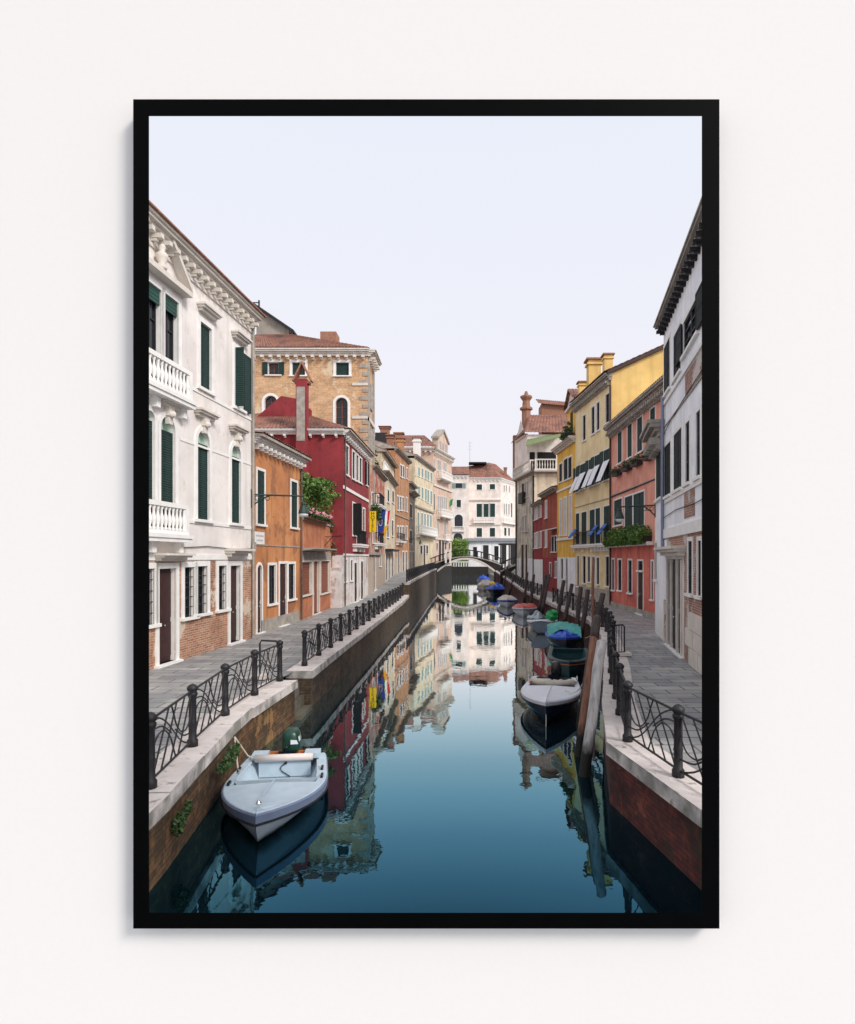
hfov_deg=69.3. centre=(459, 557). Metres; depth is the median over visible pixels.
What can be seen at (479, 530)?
window
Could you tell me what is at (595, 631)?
mooring post
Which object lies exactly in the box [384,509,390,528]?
flag
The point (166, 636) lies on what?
door
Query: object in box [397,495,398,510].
window
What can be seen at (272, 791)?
boat
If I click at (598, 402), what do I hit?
window
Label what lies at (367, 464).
window
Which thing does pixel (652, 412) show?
window
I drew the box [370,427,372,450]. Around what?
window
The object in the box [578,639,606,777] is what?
mooring post
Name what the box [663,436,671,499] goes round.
window
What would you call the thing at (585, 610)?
mooring post
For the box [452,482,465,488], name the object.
window
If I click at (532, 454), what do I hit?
upper window
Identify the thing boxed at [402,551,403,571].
door
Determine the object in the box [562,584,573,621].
mooring post
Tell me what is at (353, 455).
window
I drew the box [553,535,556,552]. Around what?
window
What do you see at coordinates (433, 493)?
window
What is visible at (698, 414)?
window
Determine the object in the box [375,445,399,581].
house
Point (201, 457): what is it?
window
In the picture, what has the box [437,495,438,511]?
window
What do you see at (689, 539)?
window
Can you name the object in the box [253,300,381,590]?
brick palazzo
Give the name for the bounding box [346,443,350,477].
window
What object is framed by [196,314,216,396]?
window
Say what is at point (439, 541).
door
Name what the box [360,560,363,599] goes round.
door
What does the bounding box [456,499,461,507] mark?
window
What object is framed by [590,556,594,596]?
door
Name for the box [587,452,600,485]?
window
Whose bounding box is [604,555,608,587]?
window
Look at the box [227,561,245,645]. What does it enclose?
door
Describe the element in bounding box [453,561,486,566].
balustrade
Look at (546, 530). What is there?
window
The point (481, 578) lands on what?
boat
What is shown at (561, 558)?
window
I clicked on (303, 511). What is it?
street lamp
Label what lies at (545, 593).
mooring post
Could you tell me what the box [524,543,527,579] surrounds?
door
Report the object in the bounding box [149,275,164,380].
window
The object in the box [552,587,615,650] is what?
iron railing
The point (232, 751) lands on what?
weed
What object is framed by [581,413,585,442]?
window
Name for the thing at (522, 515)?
window
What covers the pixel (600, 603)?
mooring post
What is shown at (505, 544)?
pergola
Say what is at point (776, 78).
wall
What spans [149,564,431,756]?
pavement
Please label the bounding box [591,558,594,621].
mooring post
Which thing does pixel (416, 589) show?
quay wall
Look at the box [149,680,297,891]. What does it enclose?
quay wall
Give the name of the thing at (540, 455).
upper window
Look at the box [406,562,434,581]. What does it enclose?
iron railing
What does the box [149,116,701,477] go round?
sky
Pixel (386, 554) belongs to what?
door
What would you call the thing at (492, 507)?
window
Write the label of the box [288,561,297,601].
window
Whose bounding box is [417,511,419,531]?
window
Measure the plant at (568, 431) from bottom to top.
1.468 m
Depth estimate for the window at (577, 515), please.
46.49 m
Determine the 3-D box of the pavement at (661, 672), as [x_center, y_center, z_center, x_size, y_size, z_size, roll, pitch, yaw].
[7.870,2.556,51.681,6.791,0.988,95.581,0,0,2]
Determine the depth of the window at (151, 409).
17.02 m
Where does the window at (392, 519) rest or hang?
in the house at (388, 465)
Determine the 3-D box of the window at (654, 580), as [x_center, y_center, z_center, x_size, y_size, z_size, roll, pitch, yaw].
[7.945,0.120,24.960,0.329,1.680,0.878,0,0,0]
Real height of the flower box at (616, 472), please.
0.544 m
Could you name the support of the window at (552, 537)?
in the house at (548, 496)
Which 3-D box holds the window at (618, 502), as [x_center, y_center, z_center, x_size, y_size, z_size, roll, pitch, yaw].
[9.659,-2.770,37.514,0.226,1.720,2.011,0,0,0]
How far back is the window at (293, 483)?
29.15 m
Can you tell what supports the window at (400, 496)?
in the house at (402, 460)
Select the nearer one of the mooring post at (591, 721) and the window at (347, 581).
the mooring post at (591, 721)
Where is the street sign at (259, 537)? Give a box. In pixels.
[255,531,264,544]
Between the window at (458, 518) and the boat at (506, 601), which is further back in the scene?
the window at (458, 518)
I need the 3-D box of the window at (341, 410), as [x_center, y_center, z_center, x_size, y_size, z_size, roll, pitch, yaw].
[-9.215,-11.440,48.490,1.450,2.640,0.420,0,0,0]
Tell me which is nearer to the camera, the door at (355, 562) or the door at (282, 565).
the door at (282, 565)
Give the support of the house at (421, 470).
on the ground
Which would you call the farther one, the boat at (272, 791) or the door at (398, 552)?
the door at (398, 552)
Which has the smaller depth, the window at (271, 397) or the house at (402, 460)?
the window at (271, 397)
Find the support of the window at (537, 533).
in the house at (537, 506)
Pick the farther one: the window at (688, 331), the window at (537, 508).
the window at (537, 508)
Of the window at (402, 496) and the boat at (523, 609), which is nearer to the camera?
the boat at (523, 609)
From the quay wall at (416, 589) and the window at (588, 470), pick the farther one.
the quay wall at (416, 589)
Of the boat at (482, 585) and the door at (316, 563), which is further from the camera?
the boat at (482, 585)
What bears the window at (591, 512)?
in the house at (630, 380)
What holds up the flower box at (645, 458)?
attached to the house at (631, 578)
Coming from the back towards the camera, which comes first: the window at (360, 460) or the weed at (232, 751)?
the window at (360, 460)
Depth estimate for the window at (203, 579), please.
19.95 m
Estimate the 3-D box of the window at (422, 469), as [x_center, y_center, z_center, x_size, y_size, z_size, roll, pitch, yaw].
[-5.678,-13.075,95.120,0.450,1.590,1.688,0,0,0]
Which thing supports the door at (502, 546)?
in the garden pavilion
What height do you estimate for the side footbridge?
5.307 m
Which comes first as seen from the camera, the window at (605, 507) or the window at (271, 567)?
the window at (271, 567)
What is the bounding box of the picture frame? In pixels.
[133,99,718,928]
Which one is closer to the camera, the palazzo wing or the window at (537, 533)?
the window at (537, 533)
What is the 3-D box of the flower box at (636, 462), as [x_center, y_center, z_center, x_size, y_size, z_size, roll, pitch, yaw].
[9.453,-5.236,33.199,0.696,0.572,1.384,0,0,0]
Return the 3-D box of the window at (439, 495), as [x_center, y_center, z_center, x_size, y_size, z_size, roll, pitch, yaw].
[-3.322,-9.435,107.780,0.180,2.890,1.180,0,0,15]
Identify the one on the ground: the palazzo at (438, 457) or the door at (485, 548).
the palazzo at (438, 457)
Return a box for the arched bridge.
[430,550,501,582]
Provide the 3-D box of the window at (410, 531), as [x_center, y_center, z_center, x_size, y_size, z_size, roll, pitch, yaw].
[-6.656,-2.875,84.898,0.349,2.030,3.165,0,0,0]
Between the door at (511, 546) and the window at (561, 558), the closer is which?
the window at (561, 558)
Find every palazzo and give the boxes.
[149,200,266,669]
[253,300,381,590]
[375,426,455,580]
[467,462,514,537]
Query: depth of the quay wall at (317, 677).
20.93 m
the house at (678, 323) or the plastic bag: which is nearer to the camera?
the house at (678, 323)
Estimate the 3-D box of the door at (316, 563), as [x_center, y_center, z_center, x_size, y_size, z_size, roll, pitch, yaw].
[-7.805,1.590,33.645,0.334,3.080,1.814,0,0,0]
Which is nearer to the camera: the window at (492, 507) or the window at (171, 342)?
the window at (171, 342)
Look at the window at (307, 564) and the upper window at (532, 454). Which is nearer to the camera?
the window at (307, 564)
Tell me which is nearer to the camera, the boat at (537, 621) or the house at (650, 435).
the house at (650, 435)
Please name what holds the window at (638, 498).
in the house at (631, 578)
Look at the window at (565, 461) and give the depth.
50.14 m
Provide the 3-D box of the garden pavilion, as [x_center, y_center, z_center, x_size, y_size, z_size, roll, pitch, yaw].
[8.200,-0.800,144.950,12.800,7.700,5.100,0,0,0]
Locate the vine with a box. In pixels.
[299,471,340,514]
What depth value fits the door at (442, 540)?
109.91 m
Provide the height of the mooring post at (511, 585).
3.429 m
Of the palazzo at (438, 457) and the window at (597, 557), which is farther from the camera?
the palazzo at (438, 457)
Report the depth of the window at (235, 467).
22.21 m
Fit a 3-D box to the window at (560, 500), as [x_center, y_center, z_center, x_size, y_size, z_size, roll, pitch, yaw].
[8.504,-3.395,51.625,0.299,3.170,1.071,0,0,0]
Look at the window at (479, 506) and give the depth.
150.01 m
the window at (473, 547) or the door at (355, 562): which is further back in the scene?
the window at (473, 547)
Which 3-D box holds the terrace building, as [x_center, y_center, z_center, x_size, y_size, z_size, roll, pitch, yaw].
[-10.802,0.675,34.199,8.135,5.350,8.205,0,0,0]
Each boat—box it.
[220,727,328,841]
[477,574,490,582]
[477,579,490,590]
[486,581,504,595]
[497,594,517,607]
[512,603,536,616]
[520,661,580,726]
[527,610,557,633]
[545,621,581,647]
[547,647,587,677]
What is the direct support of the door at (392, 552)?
in the house at (388, 465)
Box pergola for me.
[498,543,514,566]
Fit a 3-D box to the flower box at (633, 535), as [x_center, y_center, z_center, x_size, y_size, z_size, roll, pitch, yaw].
[9.360,-1.257,34.977,0.857,1.262,7.983,0,0,0]
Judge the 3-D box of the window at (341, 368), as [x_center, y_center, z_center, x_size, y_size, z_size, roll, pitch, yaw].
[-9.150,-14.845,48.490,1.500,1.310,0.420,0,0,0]
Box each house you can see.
[255,361,374,607]
[255,431,311,634]
[375,434,412,573]
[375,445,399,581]
[404,436,437,566]
[409,481,419,568]
[530,499,542,585]
[537,485,557,591]
[550,388,577,594]
[568,344,663,605]
[603,375,662,619]
[640,419,663,639]
[653,196,701,674]
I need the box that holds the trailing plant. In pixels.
[330,523,336,555]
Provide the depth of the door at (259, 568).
25.10 m
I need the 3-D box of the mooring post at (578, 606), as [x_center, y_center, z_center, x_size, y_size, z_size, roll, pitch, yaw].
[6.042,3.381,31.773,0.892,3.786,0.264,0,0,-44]
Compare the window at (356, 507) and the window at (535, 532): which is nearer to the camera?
the window at (356, 507)
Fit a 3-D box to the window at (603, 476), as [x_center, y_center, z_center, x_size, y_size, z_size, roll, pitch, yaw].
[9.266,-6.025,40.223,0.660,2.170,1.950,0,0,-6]
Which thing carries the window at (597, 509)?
in the house at (630, 380)
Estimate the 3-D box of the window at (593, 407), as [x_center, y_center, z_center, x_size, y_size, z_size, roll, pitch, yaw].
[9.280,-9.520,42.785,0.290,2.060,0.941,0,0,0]
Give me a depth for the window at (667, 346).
21.70 m
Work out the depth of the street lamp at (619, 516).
25.82 m
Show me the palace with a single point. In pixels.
(534, 465)
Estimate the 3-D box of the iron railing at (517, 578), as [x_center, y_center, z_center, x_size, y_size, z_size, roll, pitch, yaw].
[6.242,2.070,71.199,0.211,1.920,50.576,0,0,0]
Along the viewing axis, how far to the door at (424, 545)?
96.90 m
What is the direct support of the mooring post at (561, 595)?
in the canal water
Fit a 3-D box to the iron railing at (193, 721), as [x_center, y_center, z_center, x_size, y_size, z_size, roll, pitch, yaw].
[-4.253,2.525,10.117,0.447,1.010,10.445,0,0,-4]
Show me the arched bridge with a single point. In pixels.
(492, 565)
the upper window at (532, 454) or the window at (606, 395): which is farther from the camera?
the upper window at (532, 454)
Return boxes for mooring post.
[503,566,507,586]
[509,574,514,593]
[523,572,527,602]
[530,574,534,602]
[538,574,547,611]
[540,574,550,613]
[557,580,565,620]
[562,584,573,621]
[574,615,600,756]
[575,587,582,624]
[576,616,593,725]
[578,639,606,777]
[580,589,589,640]
[587,593,605,648]
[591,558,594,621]
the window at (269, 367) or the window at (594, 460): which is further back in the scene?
the window at (269, 367)
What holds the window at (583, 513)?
in the house at (630, 380)
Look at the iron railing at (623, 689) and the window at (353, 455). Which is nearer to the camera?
the iron railing at (623, 689)
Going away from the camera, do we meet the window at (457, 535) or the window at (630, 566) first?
the window at (630, 566)
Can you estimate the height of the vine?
2.598 m
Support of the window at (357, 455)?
in the house at (341, 455)
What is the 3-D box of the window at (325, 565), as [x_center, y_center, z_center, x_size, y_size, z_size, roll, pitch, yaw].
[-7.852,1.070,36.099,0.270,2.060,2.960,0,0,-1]
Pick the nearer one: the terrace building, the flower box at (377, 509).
the terrace building
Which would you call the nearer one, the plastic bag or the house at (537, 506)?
the plastic bag
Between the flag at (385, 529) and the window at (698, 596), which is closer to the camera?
the window at (698, 596)
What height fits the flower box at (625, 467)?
0.656 m
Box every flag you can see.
[378,507,387,536]
[382,524,388,537]
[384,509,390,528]
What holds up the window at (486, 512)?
in the palazzo at (491, 505)
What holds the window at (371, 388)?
in the brick palazzo at (342, 387)
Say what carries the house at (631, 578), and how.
on the ground
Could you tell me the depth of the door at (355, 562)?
42.82 m
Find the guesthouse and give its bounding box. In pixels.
[368,464,388,594]
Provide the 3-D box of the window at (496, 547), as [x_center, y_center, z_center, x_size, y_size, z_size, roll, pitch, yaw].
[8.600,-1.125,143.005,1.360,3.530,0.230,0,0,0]
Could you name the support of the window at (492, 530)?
in the palazzo at (491, 505)
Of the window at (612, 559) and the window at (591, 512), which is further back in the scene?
the window at (591, 512)
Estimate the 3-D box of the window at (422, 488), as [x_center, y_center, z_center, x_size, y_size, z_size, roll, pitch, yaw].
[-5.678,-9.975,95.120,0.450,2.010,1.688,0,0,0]
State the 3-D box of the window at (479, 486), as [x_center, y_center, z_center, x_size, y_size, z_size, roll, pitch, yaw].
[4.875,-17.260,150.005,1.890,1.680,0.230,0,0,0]
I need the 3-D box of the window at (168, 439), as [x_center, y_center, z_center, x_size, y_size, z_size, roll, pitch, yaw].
[-8.382,-2.320,17.688,0.270,3.760,1.150,0,0,5]
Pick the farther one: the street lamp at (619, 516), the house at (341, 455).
the house at (341, 455)
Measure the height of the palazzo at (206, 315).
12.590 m
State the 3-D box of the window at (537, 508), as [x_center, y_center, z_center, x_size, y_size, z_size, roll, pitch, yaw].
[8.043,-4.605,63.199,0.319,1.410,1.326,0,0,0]
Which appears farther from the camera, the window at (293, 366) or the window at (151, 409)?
the window at (293, 366)
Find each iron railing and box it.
[149,640,282,789]
[301,583,403,665]
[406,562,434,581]
[498,565,541,594]
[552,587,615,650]
[607,628,701,784]
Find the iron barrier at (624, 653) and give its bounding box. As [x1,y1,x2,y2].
[607,624,631,656]
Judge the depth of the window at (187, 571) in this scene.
19.02 m
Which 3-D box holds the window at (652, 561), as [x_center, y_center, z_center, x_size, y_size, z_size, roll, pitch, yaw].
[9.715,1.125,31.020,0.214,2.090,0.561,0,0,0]
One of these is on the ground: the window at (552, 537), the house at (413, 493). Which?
the house at (413, 493)
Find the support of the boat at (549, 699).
on the canal water
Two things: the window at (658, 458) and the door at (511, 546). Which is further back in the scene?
the door at (511, 546)
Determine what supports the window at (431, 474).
in the house at (421, 470)
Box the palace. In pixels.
[511,391,567,580]
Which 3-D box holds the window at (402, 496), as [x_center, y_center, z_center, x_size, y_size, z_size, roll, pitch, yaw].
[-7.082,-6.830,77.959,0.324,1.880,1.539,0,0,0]
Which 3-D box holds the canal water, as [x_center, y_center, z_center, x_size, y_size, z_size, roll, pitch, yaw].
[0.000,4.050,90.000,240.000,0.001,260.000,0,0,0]
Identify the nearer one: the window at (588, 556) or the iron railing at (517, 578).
the window at (588, 556)
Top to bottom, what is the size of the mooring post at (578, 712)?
3.824 m
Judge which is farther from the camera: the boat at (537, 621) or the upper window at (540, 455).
the upper window at (540, 455)
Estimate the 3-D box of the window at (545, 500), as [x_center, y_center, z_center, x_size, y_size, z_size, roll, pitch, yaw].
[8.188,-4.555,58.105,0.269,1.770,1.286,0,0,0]
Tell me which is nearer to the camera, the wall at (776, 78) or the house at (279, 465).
the wall at (776, 78)
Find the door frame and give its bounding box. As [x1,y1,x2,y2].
[635,572,643,615]
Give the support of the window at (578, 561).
in the house at (630, 380)
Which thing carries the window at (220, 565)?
in the palazzo at (206, 315)
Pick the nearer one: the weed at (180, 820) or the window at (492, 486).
the weed at (180, 820)
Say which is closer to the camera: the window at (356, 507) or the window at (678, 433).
the window at (678, 433)
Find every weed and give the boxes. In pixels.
[170,797,193,837]
[215,742,240,774]
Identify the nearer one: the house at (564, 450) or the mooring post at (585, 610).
the mooring post at (585, 610)
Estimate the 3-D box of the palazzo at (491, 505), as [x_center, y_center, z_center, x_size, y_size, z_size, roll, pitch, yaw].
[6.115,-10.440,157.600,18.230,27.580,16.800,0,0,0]
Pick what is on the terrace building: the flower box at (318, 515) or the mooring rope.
the flower box at (318, 515)
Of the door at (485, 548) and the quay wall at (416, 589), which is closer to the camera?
the quay wall at (416, 589)
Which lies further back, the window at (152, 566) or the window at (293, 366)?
the window at (293, 366)
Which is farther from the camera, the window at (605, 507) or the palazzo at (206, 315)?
the window at (605, 507)
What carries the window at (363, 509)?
in the house at (341, 455)
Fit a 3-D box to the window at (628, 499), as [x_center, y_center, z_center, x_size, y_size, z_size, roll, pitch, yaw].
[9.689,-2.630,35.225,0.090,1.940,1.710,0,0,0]
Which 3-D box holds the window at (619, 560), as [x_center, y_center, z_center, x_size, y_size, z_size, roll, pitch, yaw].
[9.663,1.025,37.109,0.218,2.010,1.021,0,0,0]
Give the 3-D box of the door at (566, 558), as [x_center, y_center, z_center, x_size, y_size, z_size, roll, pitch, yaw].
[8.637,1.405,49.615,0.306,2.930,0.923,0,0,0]
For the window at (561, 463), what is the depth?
51.56 m
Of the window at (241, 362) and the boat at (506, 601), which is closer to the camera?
the window at (241, 362)
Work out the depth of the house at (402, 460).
76.52 m
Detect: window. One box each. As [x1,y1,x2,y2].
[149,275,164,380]
[149,404,158,526]
[149,563,161,628]
[158,411,178,542]
[162,286,181,390]
[180,562,199,620]
[193,561,212,617]
[194,426,214,523]
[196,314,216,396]
[215,561,231,612]
[228,441,245,526]
[232,342,250,413]
[256,466,267,526]
[262,360,283,375]
[262,393,277,411]
[267,563,278,605]
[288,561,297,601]
[289,360,307,376]
[290,478,299,529]
[303,560,313,596]
[320,560,331,594]
[333,360,351,376]
[333,395,350,427]
[344,558,348,582]
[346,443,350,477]
[350,558,354,581]
[352,449,356,481]
[352,501,360,536]
[356,452,359,482]
[359,455,362,484]
[362,507,364,530]
[365,461,368,486]
[370,383,372,411]
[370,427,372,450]
[387,487,389,503]
[392,519,394,536]
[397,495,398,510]
[400,463,402,478]
[400,496,401,510]
[402,496,404,511]
[406,497,407,512]
[409,502,412,519]
[409,529,412,544]
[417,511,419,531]
[421,467,423,478]
[421,486,423,499]
[430,471,432,482]
[430,490,431,504]
[433,493,435,510]
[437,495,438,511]
[439,495,440,511]
[443,522,446,535]
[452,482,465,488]
[453,532,462,539]
[454,514,463,527]
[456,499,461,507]
[472,546,477,556]
[476,483,482,489]
[476,503,482,516]
[476,527,482,536]
[483,503,489,516]
[489,483,495,489]
[489,503,495,516]
[489,527,495,536]
[494,545,498,560]
[511,503,512,517]
[521,515,523,531]
[524,514,527,531]
[526,480,528,497]
[530,452,534,469]
[533,532,535,548]
[536,506,538,519]
[536,531,538,548]
[537,452,555,468]
[544,500,546,518]
[544,530,546,547]
[550,535,553,552]
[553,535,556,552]
[558,461,562,483]
[558,498,562,535]
[559,557,563,579]
[562,456,567,481]
[563,496,566,535]
[567,455,572,479]
[568,494,571,535]
[569,465,579,493]
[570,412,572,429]
[573,462,586,490]
[574,512,579,544]
[576,555,579,587]
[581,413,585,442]
[581,456,593,487]
[581,510,586,544]
[581,555,585,584]
[586,555,590,582]
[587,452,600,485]
[589,508,594,543]
[590,404,594,436]
[595,400,599,432]
[595,506,600,543]
[595,556,599,585]
[596,447,608,482]
[603,504,608,536]
[604,392,608,425]
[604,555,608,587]
[610,558,614,591]
[612,497,622,526]
[616,430,622,465]
[616,558,621,591]
[624,493,632,528]
[625,423,632,460]
[626,559,632,594]
[633,489,644,526]
[635,414,642,454]
[636,559,643,571]
[649,404,655,418]
[649,560,653,601]
[653,540,657,581]
[654,451,660,502]
[663,332,670,398]
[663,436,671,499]
[670,317,681,385]
[671,422,682,494]
[675,281,701,366]
[682,415,690,487]
[684,536,693,597]
[692,403,701,481]
[693,536,701,599]
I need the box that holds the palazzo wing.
[452,466,468,566]
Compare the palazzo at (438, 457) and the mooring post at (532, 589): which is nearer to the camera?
the mooring post at (532, 589)
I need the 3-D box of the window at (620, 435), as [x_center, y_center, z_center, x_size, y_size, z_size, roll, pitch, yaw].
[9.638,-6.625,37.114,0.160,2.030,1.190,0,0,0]
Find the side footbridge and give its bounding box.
[500,557,514,584]
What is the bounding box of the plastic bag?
[545,609,557,620]
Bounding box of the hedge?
[452,538,468,566]
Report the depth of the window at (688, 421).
18.10 m
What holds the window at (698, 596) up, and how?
in the house at (678, 323)
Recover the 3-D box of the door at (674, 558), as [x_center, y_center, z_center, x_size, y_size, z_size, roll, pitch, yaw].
[7.046,1.515,20.224,0.210,3.210,3.260,0,0,10]
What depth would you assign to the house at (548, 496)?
55.99 m
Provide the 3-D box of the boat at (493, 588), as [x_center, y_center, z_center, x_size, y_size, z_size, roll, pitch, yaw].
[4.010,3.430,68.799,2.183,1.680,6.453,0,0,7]
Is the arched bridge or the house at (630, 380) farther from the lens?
the arched bridge
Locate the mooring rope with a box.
[234,737,253,771]
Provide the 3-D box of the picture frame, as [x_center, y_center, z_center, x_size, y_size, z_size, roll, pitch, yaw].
[-0.187,-0.249,3.550,3.325,4.704,0.099,0,0,0]
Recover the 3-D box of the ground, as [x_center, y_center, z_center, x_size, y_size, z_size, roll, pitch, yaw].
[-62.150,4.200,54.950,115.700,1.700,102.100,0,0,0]
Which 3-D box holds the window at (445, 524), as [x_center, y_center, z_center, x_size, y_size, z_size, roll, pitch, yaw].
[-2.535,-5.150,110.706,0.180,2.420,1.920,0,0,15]
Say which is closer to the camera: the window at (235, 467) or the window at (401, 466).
the window at (235, 467)
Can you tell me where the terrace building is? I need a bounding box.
[303,517,342,618]
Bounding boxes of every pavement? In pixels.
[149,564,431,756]
[511,576,701,769]
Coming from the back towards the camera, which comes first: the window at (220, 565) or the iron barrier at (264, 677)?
the window at (220, 565)
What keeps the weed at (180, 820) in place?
attached to the quay wall at (261, 720)
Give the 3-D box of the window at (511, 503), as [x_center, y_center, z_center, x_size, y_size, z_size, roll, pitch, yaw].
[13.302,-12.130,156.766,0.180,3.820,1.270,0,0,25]
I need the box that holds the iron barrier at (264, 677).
[250,640,276,679]
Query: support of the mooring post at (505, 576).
in the canal water
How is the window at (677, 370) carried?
in the house at (678, 323)
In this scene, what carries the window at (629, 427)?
in the house at (631, 578)
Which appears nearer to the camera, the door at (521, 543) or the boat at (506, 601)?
the boat at (506, 601)
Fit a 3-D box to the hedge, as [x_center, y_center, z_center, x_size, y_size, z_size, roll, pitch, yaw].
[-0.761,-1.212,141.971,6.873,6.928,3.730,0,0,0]
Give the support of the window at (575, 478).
in the house at (630, 380)
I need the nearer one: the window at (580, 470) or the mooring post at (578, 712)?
the mooring post at (578, 712)
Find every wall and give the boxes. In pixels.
[0,0,854,1023]
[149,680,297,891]
[286,595,408,706]
[403,568,436,609]
[452,567,487,575]
[495,571,701,889]
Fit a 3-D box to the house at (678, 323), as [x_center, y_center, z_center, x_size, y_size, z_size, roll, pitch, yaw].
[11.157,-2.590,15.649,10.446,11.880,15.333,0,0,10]
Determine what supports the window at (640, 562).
in the house at (631, 578)
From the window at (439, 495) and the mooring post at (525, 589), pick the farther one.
the window at (439, 495)
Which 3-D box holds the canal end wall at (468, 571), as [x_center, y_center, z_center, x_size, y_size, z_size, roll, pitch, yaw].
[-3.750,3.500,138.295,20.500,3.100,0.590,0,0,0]
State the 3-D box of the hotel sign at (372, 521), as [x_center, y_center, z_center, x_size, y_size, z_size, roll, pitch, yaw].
[-6.780,-2.825,48.183,0.600,1.650,0.094,0,0,0]
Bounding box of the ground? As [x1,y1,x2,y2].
[283,676,298,697]
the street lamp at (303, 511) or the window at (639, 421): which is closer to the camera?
the street lamp at (303, 511)
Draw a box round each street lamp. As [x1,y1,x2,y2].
[251,489,308,516]
[615,503,655,521]
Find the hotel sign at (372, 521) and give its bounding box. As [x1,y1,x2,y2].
[369,511,375,531]
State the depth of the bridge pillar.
99.20 m
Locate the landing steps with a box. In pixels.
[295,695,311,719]
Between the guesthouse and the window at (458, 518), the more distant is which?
the window at (458, 518)
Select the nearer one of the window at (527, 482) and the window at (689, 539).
the window at (689, 539)
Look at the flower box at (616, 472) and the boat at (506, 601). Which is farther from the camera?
the boat at (506, 601)
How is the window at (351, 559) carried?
in the house at (341, 455)
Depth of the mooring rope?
10.97 m
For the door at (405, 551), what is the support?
in the house at (402, 460)
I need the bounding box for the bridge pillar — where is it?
[445,550,450,562]
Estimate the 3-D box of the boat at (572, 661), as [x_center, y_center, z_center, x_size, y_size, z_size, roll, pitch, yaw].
[3.942,3.819,22.214,1.571,0.902,4.234,0,0,10]
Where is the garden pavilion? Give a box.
[467,538,514,567]
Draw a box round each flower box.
[304,504,333,523]
[370,503,382,522]
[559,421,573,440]
[602,523,651,546]
[608,466,621,476]
[618,460,631,471]
[627,454,642,466]
[638,451,651,460]
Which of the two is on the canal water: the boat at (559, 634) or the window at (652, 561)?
the boat at (559, 634)
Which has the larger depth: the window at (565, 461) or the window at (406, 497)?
the window at (406, 497)
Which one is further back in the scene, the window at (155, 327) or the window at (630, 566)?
the window at (630, 566)
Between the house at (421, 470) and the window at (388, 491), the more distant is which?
the house at (421, 470)
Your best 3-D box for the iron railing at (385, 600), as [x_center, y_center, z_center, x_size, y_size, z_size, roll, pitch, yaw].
[-4.330,2.462,32.275,0.178,1.137,29.926,0,0,0]
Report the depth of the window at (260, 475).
25.11 m
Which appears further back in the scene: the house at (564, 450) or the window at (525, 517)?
the window at (525, 517)
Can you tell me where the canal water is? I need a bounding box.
[149,576,701,912]
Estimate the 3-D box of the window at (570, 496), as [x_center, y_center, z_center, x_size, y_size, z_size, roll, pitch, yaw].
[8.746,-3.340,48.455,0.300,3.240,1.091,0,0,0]
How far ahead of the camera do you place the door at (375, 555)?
52.44 m
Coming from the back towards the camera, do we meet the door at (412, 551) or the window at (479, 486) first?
the window at (479, 486)
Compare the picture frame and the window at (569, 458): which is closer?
the picture frame
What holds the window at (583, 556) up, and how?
in the house at (630, 380)
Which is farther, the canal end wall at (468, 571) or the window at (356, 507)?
the canal end wall at (468, 571)
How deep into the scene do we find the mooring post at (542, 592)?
45.46 m
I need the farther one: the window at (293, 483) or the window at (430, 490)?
the window at (430, 490)
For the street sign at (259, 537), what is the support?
attached to the house at (279, 465)
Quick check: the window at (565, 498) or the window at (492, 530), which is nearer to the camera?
the window at (565, 498)
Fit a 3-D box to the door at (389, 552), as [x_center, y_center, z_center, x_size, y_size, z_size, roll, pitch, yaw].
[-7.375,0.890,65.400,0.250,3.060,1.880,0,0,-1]
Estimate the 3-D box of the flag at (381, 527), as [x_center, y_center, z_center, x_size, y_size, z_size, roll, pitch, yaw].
[-6.581,-3.037,52.805,1.027,2.675,0.361,0,0,-29]
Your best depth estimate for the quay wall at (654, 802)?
9.06 m
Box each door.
[154,563,183,668]
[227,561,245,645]
[255,562,265,634]
[278,561,289,626]
[312,560,321,614]
[354,561,358,602]
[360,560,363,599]
[374,555,376,590]
[385,552,387,581]
[389,552,390,577]
[392,552,393,575]
[398,552,399,572]
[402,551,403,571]
[405,551,406,570]
[412,551,413,567]
[423,544,425,564]
[438,540,441,561]
[442,540,443,559]
[482,545,488,564]
[501,545,506,564]
[510,545,514,564]
[521,543,523,578]
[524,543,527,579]
[565,557,567,591]
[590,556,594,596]
[663,556,683,658]
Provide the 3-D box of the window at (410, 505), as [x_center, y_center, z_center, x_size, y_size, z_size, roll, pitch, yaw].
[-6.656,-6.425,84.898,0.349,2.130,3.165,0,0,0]

